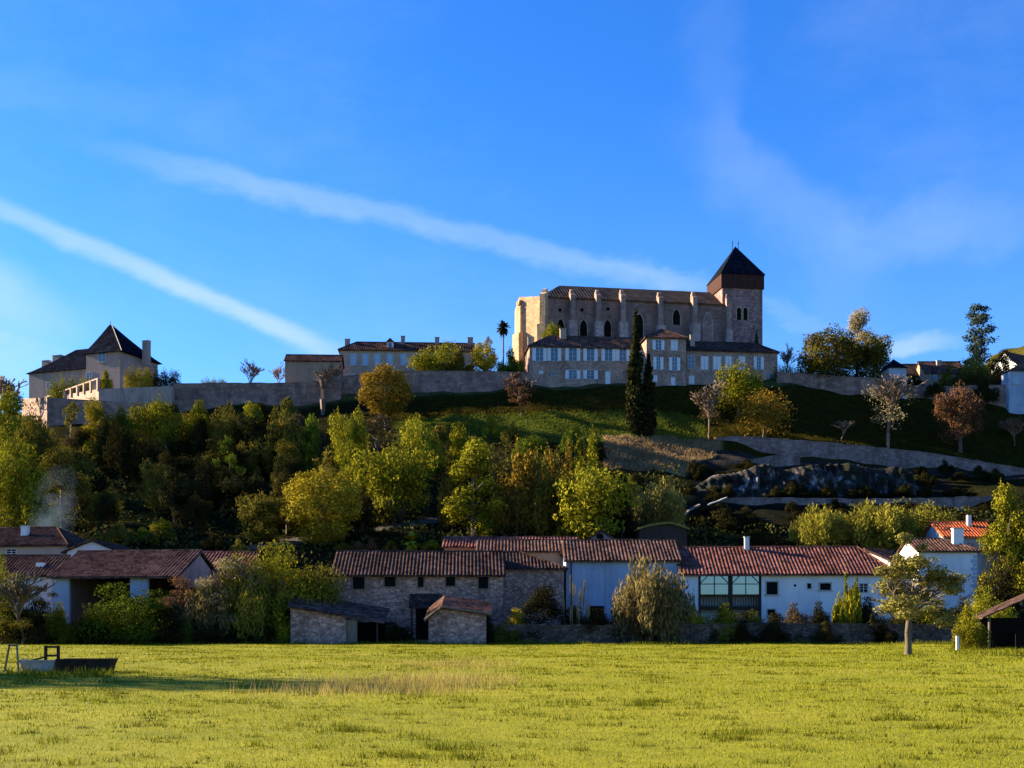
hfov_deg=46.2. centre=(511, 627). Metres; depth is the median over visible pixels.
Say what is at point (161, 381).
hedge
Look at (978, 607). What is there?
bush
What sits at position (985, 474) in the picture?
ivy bush
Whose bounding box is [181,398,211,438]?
tree
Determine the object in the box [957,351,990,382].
tree
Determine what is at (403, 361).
window
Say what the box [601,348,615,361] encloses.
window
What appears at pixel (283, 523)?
tree
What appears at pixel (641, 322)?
window
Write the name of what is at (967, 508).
undergrowth
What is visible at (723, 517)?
bush
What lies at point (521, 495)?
tree
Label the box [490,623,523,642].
creeper
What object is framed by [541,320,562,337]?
tree
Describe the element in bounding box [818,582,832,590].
window
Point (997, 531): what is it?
tree
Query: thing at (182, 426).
tree
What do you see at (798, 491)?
ivy bush
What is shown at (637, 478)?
tree
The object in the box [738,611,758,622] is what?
bush
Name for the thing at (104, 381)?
bush
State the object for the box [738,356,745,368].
window
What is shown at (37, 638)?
bush
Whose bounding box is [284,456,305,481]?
tree
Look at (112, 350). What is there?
manor house
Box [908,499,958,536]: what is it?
tree
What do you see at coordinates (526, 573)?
stone barn
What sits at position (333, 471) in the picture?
tree
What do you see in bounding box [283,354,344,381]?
annexe
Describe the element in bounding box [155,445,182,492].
tree
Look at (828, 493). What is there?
ivy bush
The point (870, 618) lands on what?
shrub
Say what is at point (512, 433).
tree
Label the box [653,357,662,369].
window
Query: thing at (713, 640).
creeper
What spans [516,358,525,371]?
bush
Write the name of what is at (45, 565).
brown roofed barn
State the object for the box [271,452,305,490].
tree
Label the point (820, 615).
shrub
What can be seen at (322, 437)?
tree
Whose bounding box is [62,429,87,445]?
tree
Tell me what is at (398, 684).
dry grass
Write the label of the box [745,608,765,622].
shrub
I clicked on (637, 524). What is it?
tree
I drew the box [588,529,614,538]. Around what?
gabled house
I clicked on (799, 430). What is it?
bank grass
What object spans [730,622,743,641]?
creeper
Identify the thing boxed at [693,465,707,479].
ivy bush
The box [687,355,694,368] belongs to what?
window
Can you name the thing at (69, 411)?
tree
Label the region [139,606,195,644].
bush
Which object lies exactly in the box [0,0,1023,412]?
sky
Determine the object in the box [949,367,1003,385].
hedge
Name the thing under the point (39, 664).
water trough
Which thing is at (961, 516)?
ivy bush
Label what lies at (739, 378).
tree
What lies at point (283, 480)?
tree
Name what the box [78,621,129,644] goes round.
bush
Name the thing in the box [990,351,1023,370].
hilltop house
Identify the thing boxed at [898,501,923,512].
ivy bush
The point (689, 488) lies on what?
ivy bush
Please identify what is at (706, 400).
bare tree
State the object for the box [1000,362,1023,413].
pavilion
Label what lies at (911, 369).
hilltop house
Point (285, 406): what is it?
tree
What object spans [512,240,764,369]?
cathedral
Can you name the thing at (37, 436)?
tree
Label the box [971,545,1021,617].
tree
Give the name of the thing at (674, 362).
window
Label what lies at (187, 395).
rampart wall
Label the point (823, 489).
ivy bush
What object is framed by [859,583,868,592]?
window
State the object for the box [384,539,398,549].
garden shrub
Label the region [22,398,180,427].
bastion wall
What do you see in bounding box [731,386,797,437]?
tree
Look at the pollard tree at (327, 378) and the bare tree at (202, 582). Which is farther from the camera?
the pollard tree at (327, 378)
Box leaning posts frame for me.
[3,643,19,671]
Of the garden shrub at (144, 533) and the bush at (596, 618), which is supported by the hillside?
the garden shrub at (144, 533)
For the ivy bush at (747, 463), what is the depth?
226.59 m
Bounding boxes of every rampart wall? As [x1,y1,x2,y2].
[172,381,341,411]
[341,370,528,393]
[777,372,886,394]
[906,385,1005,407]
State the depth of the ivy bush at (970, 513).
187.30 m
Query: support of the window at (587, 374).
in the canon house at (562, 359)
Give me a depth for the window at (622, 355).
267.16 m
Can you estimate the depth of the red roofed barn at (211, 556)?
143.65 m
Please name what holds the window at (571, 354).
in the canon house at (562, 359)
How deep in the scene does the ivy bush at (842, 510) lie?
193.12 m
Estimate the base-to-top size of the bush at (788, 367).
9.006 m
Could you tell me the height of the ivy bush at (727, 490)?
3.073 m
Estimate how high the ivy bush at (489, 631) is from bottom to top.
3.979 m
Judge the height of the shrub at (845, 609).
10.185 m
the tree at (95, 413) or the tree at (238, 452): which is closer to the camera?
the tree at (238, 452)
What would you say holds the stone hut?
on the field
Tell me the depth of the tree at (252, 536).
170.91 m
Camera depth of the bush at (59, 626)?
123.70 m
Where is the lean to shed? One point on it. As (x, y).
(324, 622)
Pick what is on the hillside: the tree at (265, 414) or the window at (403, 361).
the tree at (265, 414)
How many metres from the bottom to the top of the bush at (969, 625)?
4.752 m
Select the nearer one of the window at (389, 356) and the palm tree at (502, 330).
the palm tree at (502, 330)
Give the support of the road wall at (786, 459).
on the hillside
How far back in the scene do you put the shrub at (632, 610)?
127.07 m
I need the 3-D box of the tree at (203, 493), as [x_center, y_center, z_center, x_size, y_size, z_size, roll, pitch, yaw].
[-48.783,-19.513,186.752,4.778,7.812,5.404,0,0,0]
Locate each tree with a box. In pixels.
[0,375,28,395]
[0,386,35,454]
[0,427,53,526]
[0,571,58,644]
[5,484,61,527]
[9,401,60,500]
[36,441,93,527]
[50,400,83,453]
[53,450,101,499]
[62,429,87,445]
[64,428,92,451]
[64,438,92,452]
[65,453,108,494]
[66,427,92,458]
[77,487,124,525]
[79,396,109,465]
[85,441,108,467]
[86,489,119,525]
[94,413,118,471]
[102,418,136,479]
[104,405,136,453]
[125,429,164,484]
[126,391,185,448]
[127,451,151,484]
[129,399,168,430]
[134,457,171,515]
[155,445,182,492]
[155,464,190,522]
[160,437,188,467]
[162,489,213,520]
[164,401,181,438]
[169,453,208,485]
[174,411,196,440]
[179,491,213,534]
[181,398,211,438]
[187,416,216,470]
[187,477,213,511]
[191,455,218,498]
[193,465,249,509]
[194,557,275,630]
[196,450,226,468]
[204,435,250,478]
[204,550,281,618]
[209,400,247,452]
[209,419,220,438]
[211,435,247,482]
[213,472,263,512]
[232,410,272,451]
[235,489,290,541]
[235,539,342,634]
[236,440,261,480]
[237,401,273,426]
[240,358,264,382]
[240,436,276,480]
[240,497,288,542]
[243,401,263,423]
[254,424,282,469]
[260,411,306,470]
[268,362,284,381]
[269,396,304,424]
[269,476,300,536]
[270,439,309,485]
[270,467,292,524]
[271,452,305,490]
[271,474,288,530]
[280,466,364,545]
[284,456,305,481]
[289,561,346,611]
[290,412,305,439]
[297,413,329,474]
[311,362,347,414]
[311,445,352,478]
[315,427,333,457]
[318,462,343,497]
[322,425,338,449]
[327,405,370,480]
[342,439,371,504]
[344,439,437,524]
[347,508,382,540]
[348,504,376,532]
[355,363,414,429]
[356,493,380,534]
[362,411,395,474]
[369,480,408,524]
[399,414,446,481]
[406,341,463,370]
[430,422,456,479]
[436,468,467,529]
[441,435,506,535]
[447,423,470,477]
[461,470,489,489]
[466,342,498,370]
[468,488,494,516]
[476,336,494,361]
[482,415,501,439]
[490,435,536,533]
[497,320,510,363]
[500,421,523,445]
[502,372,536,414]
[510,432,550,467]
[529,442,562,535]
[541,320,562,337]
[542,437,574,524]
[553,463,642,538]
[559,423,586,456]
[572,423,605,520]
[583,434,607,459]
[598,461,616,488]
[603,474,634,538]
[619,506,649,534]
[624,473,647,505]
[625,308,643,435]
[630,476,686,526]
[639,350,658,436]
[689,380,730,436]
[713,358,767,415]
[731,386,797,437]
[779,343,798,371]
[788,502,852,545]
[794,322,864,378]
[842,498,923,551]
[845,306,871,373]
[856,329,893,377]
[860,373,927,448]
[869,532,970,654]
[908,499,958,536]
[932,379,986,452]
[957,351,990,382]
[958,303,998,366]
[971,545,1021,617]
[976,478,1023,596]
[986,349,1009,383]
[998,515,1023,606]
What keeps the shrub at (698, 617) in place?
on the field
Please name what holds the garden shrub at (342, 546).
on the hillside
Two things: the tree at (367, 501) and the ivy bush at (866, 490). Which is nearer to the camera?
the tree at (367, 501)
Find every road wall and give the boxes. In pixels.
[711,497,953,506]
[716,436,1023,475]
[728,452,799,466]
[954,496,998,510]
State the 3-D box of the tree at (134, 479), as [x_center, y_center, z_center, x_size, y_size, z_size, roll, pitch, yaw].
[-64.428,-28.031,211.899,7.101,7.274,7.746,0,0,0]
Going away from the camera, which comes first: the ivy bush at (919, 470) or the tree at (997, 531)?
the tree at (997, 531)
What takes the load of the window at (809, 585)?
in the white house at (763, 582)
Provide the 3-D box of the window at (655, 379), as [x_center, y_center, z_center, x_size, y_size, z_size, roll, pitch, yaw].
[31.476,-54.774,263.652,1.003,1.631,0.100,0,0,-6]
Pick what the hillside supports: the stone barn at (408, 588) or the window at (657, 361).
the stone barn at (408, 588)
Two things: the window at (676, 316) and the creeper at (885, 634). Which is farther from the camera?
the window at (676, 316)
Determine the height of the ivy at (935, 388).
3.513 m
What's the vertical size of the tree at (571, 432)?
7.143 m
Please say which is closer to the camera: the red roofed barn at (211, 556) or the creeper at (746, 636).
the creeper at (746, 636)
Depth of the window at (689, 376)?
265.66 m
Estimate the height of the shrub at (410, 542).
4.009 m
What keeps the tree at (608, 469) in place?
on the hillside
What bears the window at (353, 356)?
in the long house at (359, 357)
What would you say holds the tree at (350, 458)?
on the hillside
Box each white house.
[677,536,891,622]
[895,528,981,617]
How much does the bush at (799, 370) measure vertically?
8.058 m
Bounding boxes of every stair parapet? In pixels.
[685,504,699,513]
[708,497,726,504]
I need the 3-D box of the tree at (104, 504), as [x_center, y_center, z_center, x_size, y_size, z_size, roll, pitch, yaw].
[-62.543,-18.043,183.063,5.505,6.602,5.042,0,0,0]
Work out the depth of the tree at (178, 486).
185.05 m
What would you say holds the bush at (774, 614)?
on the field
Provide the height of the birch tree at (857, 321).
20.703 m
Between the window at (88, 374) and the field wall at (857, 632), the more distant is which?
the window at (88, 374)
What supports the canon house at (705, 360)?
on the hillside
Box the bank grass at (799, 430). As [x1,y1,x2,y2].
[400,386,1023,467]
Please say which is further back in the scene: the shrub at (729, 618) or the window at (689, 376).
the window at (689, 376)
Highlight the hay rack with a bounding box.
[32,646,59,659]
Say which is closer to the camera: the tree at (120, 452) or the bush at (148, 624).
the bush at (148, 624)
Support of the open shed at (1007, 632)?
on the field
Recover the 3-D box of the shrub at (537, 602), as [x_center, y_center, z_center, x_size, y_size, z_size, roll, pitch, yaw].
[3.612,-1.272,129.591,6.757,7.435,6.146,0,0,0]
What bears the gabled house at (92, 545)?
on the hillside
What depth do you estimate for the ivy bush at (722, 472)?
218.00 m
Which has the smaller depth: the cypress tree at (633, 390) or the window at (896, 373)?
the cypress tree at (633, 390)
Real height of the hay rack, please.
1.300 m
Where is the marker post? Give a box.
[956,636,958,648]
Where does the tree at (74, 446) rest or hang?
on the hillside
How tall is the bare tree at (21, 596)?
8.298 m
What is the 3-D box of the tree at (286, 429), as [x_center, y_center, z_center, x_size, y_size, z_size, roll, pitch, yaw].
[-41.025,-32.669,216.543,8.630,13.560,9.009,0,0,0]
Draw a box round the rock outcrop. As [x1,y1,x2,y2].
[692,463,921,497]
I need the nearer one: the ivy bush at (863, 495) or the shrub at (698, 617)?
the shrub at (698, 617)
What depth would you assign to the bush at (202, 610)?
125.96 m
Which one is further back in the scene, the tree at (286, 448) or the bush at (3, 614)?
the tree at (286, 448)
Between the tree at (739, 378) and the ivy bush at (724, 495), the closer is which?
the ivy bush at (724, 495)
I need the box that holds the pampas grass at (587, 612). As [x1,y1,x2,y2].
[562,575,589,624]
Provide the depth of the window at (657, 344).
263.73 m
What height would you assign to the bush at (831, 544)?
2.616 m
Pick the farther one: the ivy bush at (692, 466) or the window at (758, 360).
the window at (758, 360)
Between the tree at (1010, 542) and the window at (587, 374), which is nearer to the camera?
the tree at (1010, 542)
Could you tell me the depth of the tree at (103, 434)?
219.05 m
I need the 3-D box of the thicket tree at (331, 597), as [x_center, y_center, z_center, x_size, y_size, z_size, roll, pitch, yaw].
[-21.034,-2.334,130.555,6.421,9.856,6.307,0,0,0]
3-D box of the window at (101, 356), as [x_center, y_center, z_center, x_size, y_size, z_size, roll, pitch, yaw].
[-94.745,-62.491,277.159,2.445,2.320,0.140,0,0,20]
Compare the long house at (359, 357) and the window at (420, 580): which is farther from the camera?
the long house at (359, 357)
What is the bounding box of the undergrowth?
[0,427,1023,617]
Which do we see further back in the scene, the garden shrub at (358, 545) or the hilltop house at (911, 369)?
the hilltop house at (911, 369)
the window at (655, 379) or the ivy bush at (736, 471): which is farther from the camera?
the window at (655, 379)
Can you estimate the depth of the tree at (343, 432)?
205.81 m
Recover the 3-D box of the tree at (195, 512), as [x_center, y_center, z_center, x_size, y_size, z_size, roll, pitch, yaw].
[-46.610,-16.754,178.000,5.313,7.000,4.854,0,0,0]
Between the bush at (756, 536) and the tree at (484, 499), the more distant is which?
the tree at (484, 499)
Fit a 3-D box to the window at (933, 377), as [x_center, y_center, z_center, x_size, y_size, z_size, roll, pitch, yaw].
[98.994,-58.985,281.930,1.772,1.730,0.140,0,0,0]
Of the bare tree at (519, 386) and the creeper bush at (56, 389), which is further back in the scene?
the creeper bush at (56, 389)
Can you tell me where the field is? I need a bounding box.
[0,643,1023,767]
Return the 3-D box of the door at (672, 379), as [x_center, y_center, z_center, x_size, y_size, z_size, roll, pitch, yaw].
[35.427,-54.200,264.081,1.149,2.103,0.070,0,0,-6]
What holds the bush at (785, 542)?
on the hillside
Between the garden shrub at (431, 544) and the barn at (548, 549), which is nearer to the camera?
the barn at (548, 549)
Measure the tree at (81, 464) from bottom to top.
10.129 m
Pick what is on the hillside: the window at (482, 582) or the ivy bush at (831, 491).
the ivy bush at (831, 491)
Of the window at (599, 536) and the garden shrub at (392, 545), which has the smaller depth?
the window at (599, 536)
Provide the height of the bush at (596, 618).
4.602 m
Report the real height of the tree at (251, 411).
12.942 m
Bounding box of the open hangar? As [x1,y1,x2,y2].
[46,549,214,641]
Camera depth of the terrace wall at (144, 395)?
258.77 m
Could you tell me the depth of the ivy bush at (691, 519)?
188.19 m
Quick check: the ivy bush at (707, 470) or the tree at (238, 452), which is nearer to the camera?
the tree at (238, 452)
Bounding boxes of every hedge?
[122,362,152,387]
[145,366,181,386]
[199,376,226,382]
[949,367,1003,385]
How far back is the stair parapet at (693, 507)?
191.12 m
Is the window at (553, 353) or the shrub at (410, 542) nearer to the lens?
the shrub at (410, 542)
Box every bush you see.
[0,553,30,643]
[0,597,54,644]
[0,625,47,642]
[31,616,76,642]
[38,601,81,643]
[45,372,94,397]
[67,612,117,644]
[72,582,181,644]
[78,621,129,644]
[88,598,157,643]
[100,370,113,388]
[129,606,161,642]
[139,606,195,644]
[168,618,240,643]
[172,618,207,643]
[179,576,240,642]
[203,623,278,644]
[215,557,292,642]
[256,605,289,642]
[380,621,416,642]
[445,349,472,370]
[485,615,494,643]
[495,347,526,371]
[505,607,527,642]
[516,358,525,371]
[557,604,583,624]
[578,607,629,642]
[681,483,697,494]
[686,460,699,474]
[687,472,706,478]
[687,515,711,521]
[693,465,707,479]
[693,507,747,533]
[701,464,715,473]
[704,488,721,500]
[705,485,721,492]
[706,503,729,516]
[714,471,730,474]
[718,493,733,499]
[722,484,734,497]
[727,468,744,472]
[731,505,757,526]
[732,459,758,468]
[734,513,776,529]
[735,528,779,545]
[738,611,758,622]
[755,521,774,540]
[758,535,796,545]
[765,612,783,622]
[768,486,785,496]
[772,361,792,380]
[778,534,806,545]
[779,480,804,491]
[782,485,792,496]
[785,500,798,512]
[785,510,806,519]
[787,486,808,497]
[789,363,813,373]
[814,541,844,545]
[818,486,831,497]
[818,487,836,497]
[822,497,847,509]
[824,487,836,496]
[831,367,865,376]
[835,508,848,515]
[843,488,860,497]
[854,493,879,498]
[856,486,871,497]
[866,363,884,377]
[884,610,920,623]
[887,489,908,496]
[897,484,912,497]
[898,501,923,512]
[906,374,924,385]
[913,466,929,474]
[915,478,932,489]
[920,473,938,484]
[937,458,955,474]
[938,364,957,385]
[941,487,965,495]
[945,472,973,480]
[946,513,976,520]
[950,598,992,649]
[956,511,982,520]
[963,489,978,496]
[967,585,1018,619]
[971,506,986,517]
[972,465,982,474]
[973,470,991,479]
[977,504,994,516]
[987,468,1002,482]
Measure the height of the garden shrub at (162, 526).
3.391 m
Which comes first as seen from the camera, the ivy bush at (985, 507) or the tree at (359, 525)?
the tree at (359, 525)
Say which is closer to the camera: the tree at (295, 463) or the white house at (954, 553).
the white house at (954, 553)
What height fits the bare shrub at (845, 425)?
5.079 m
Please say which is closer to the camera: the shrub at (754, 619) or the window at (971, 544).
the shrub at (754, 619)
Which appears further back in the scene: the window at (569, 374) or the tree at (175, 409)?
the window at (569, 374)
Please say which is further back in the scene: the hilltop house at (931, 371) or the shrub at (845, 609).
the hilltop house at (931, 371)
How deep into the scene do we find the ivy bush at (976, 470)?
238.52 m
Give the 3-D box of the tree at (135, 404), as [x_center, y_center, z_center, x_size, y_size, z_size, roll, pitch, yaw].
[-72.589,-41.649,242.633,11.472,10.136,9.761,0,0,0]
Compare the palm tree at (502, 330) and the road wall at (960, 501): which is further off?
the palm tree at (502, 330)
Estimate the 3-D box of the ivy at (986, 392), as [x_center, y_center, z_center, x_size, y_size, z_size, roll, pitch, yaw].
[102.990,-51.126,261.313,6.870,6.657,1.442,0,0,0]
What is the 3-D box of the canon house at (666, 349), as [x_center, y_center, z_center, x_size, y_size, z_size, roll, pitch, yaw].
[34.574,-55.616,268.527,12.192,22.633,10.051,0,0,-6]
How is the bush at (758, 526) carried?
on the hillside
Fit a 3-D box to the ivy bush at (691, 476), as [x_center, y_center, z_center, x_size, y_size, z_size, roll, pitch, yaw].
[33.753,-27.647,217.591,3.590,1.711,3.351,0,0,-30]
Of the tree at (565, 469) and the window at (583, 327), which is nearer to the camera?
the tree at (565, 469)
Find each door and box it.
[605,371,610,383]
[670,377,675,384]
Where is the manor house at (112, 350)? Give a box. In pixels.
[26,321,161,397]
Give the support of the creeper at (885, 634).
attached to the field wall at (857, 632)
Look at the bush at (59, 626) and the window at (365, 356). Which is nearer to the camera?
the bush at (59, 626)
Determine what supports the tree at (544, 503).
on the hillside
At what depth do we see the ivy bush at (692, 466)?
221.93 m
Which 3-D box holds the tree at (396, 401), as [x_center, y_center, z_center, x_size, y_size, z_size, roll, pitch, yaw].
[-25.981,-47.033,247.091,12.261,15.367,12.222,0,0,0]
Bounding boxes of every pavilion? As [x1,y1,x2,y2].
[880,359,907,398]
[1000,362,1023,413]
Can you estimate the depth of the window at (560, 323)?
280.53 m
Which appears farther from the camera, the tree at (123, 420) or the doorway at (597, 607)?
the tree at (123, 420)
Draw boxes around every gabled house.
[61,540,133,555]
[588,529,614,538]
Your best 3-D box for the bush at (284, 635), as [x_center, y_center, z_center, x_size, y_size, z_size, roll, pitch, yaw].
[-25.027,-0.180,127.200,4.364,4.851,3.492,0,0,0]
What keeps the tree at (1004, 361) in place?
on the hillside
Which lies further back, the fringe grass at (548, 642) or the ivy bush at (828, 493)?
the ivy bush at (828, 493)
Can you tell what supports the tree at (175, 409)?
on the hillside
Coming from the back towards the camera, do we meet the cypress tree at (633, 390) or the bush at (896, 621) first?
the cypress tree at (633, 390)
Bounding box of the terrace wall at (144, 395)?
[45,378,173,405]
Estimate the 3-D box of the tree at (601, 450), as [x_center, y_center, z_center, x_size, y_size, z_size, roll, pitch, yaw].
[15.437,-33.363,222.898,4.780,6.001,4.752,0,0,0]
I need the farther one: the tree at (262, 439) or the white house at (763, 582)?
the tree at (262, 439)
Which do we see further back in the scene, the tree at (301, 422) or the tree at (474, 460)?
the tree at (301, 422)
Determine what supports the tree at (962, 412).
on the hillside
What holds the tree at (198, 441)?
on the hillside
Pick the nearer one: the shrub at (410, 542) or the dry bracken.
the shrub at (410, 542)
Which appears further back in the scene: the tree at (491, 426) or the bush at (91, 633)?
the tree at (491, 426)
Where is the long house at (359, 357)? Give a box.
[338,336,474,375]
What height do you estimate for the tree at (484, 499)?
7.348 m
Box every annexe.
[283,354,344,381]
[863,547,904,616]
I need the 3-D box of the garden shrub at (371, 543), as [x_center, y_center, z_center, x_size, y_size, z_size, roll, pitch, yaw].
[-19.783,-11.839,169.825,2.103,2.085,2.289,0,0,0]
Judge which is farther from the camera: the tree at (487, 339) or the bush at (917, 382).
the tree at (487, 339)
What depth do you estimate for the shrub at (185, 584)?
126.11 m
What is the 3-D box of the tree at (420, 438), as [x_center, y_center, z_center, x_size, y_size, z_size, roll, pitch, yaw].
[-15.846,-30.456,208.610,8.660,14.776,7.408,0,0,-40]
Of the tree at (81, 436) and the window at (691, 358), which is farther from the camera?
the window at (691, 358)
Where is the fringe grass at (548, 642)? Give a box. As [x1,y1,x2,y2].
[1,639,951,644]
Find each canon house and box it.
[523,328,642,386]
[640,329,694,385]
[686,341,779,384]
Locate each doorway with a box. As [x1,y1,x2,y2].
[416,608,427,639]
[590,606,603,616]
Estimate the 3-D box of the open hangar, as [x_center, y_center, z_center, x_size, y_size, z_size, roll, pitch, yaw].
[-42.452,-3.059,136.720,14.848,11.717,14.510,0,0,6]
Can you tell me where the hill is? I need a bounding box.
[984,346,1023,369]
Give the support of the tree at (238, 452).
on the hillside
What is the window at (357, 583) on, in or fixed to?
in the stone barn at (408, 588)
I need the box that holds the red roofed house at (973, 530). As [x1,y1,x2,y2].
[922,515,997,589]
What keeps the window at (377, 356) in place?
in the long house at (359, 357)
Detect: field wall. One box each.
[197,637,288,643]
[487,622,960,643]
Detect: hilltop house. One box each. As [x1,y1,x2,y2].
[902,364,919,383]
[915,360,962,385]
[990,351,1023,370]
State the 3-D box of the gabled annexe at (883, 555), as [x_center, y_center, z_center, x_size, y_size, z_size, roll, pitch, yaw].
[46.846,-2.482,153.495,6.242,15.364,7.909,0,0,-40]
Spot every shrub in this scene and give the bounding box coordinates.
[94,522,137,542]
[123,526,159,544]
[149,518,174,539]
[158,574,210,642]
[199,534,227,549]
[228,538,248,550]
[333,542,353,551]
[350,541,364,549]
[365,537,378,549]
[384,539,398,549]
[401,531,421,549]
[420,540,439,549]
[518,582,573,642]
[552,524,569,535]
[610,551,696,643]
[616,582,665,643]
[683,589,703,623]
[703,602,738,642]
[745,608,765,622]
[777,603,809,641]
[806,600,830,622]
[831,564,861,623]
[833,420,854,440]
[850,595,892,636]
[913,595,954,624]
[952,595,975,636]
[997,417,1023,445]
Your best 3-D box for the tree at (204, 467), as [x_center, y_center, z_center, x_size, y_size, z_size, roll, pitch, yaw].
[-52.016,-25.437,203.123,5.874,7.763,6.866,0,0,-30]
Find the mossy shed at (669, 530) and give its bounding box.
[633,522,689,545]
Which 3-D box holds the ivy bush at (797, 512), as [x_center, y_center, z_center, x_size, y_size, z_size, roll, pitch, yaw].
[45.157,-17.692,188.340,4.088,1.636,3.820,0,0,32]
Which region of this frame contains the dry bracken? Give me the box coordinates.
[602,434,717,470]
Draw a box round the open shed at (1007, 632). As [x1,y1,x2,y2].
[973,593,1023,648]
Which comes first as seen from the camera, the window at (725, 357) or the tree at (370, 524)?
the tree at (370, 524)
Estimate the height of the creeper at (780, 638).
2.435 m
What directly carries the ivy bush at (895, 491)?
on the hillside
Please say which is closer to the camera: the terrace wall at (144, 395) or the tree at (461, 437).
the tree at (461, 437)
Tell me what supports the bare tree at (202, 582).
on the field
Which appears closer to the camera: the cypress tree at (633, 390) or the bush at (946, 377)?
the cypress tree at (633, 390)
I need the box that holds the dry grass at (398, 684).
[224,654,521,700]
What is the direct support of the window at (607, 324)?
in the cathedral
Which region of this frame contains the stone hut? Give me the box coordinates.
[424,595,492,643]
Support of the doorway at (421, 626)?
in the stone barn at (408, 588)
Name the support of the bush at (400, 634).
on the field
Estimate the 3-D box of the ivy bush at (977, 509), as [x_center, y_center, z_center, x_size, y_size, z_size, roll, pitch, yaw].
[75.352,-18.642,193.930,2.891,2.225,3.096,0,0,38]
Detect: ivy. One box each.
[924,382,946,397]
[970,378,1000,407]
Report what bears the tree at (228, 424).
on the hillside
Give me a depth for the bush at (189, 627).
125.25 m
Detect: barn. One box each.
[0,554,70,619]
[186,551,265,599]
[331,550,505,642]
[442,536,577,549]
[476,539,562,564]
[503,551,568,624]
[560,539,682,620]
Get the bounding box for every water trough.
[19,659,58,671]
[55,658,117,671]
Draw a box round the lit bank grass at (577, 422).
[400,408,704,439]
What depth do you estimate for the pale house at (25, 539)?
152.62 m
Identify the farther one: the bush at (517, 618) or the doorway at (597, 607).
the doorway at (597, 607)
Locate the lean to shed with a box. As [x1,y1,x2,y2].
[287,594,388,644]
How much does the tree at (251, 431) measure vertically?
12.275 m
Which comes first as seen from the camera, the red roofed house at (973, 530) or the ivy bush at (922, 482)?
the red roofed house at (973, 530)
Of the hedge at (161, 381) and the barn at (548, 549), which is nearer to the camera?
the barn at (548, 549)
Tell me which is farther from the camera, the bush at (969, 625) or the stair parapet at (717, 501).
the stair parapet at (717, 501)
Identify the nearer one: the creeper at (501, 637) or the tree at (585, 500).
the creeper at (501, 637)
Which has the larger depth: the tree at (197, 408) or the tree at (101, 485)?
the tree at (197, 408)
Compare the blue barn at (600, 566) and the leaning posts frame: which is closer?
the leaning posts frame
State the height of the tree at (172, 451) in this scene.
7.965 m
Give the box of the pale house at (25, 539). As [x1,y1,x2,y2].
[0,525,87,553]
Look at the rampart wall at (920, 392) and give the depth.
262.50 m
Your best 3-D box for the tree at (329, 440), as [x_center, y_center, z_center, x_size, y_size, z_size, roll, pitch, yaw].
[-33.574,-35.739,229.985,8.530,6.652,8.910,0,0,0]
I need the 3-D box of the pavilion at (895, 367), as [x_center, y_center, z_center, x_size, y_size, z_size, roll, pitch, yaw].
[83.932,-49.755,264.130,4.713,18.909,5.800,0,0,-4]
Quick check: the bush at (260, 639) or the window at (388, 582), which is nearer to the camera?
the bush at (260, 639)
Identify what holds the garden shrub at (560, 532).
on the hillside
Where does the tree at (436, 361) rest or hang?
on the hillside
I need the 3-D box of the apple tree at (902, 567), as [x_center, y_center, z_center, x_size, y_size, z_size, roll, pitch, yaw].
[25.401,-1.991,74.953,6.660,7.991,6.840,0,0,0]
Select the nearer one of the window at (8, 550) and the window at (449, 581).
the window at (449, 581)
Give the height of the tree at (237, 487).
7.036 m
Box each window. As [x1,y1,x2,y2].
[6,548,16,553]
[46,382,52,390]
[86,372,92,380]
[97,353,105,362]
[349,353,356,365]
[351,577,366,589]
[361,353,368,365]
[373,353,380,365]
[382,577,397,587]
[386,353,393,365]
[400,353,406,365]
[417,577,424,587]
[444,577,456,586]
[477,573,489,589]
[532,347,546,361]
[547,347,560,361]
[556,318,564,332]
[565,348,579,361]
[565,369,579,379]
[579,319,587,335]
[583,348,597,361]
[583,369,597,379]
[597,533,603,538]
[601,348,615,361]
[604,319,611,336]
[616,349,629,361]
[637,313,643,337]
[652,339,663,350]
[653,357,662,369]
[653,375,657,382]
[669,357,679,370]
[670,339,677,350]
[672,309,680,324]
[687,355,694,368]
[688,375,694,384]
[700,356,708,369]
[712,356,721,369]
[724,356,731,369]
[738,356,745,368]
[754,356,763,369]
[764,581,779,595]
[766,608,775,616]
[807,583,811,588]
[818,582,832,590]
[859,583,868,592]
[894,371,901,381]
[929,374,936,380]
[967,542,973,546]
[1012,375,1020,384]
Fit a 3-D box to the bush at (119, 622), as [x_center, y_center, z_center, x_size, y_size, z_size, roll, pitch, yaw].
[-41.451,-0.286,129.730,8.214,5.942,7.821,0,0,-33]
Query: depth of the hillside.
245.95 m
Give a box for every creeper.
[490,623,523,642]
[642,630,657,643]
[660,623,679,643]
[708,629,728,642]
[728,625,749,642]
[729,621,757,643]
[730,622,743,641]
[750,626,790,643]
[758,617,791,643]
[808,621,845,643]
[871,624,899,643]
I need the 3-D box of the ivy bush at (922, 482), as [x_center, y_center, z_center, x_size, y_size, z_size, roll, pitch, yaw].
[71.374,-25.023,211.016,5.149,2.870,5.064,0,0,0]
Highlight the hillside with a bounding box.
[0,378,1023,617]
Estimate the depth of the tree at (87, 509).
183.16 m
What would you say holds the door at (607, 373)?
in the canon house at (562, 359)
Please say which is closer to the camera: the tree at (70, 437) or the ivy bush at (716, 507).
the ivy bush at (716, 507)
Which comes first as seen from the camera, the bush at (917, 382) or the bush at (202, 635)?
the bush at (202, 635)

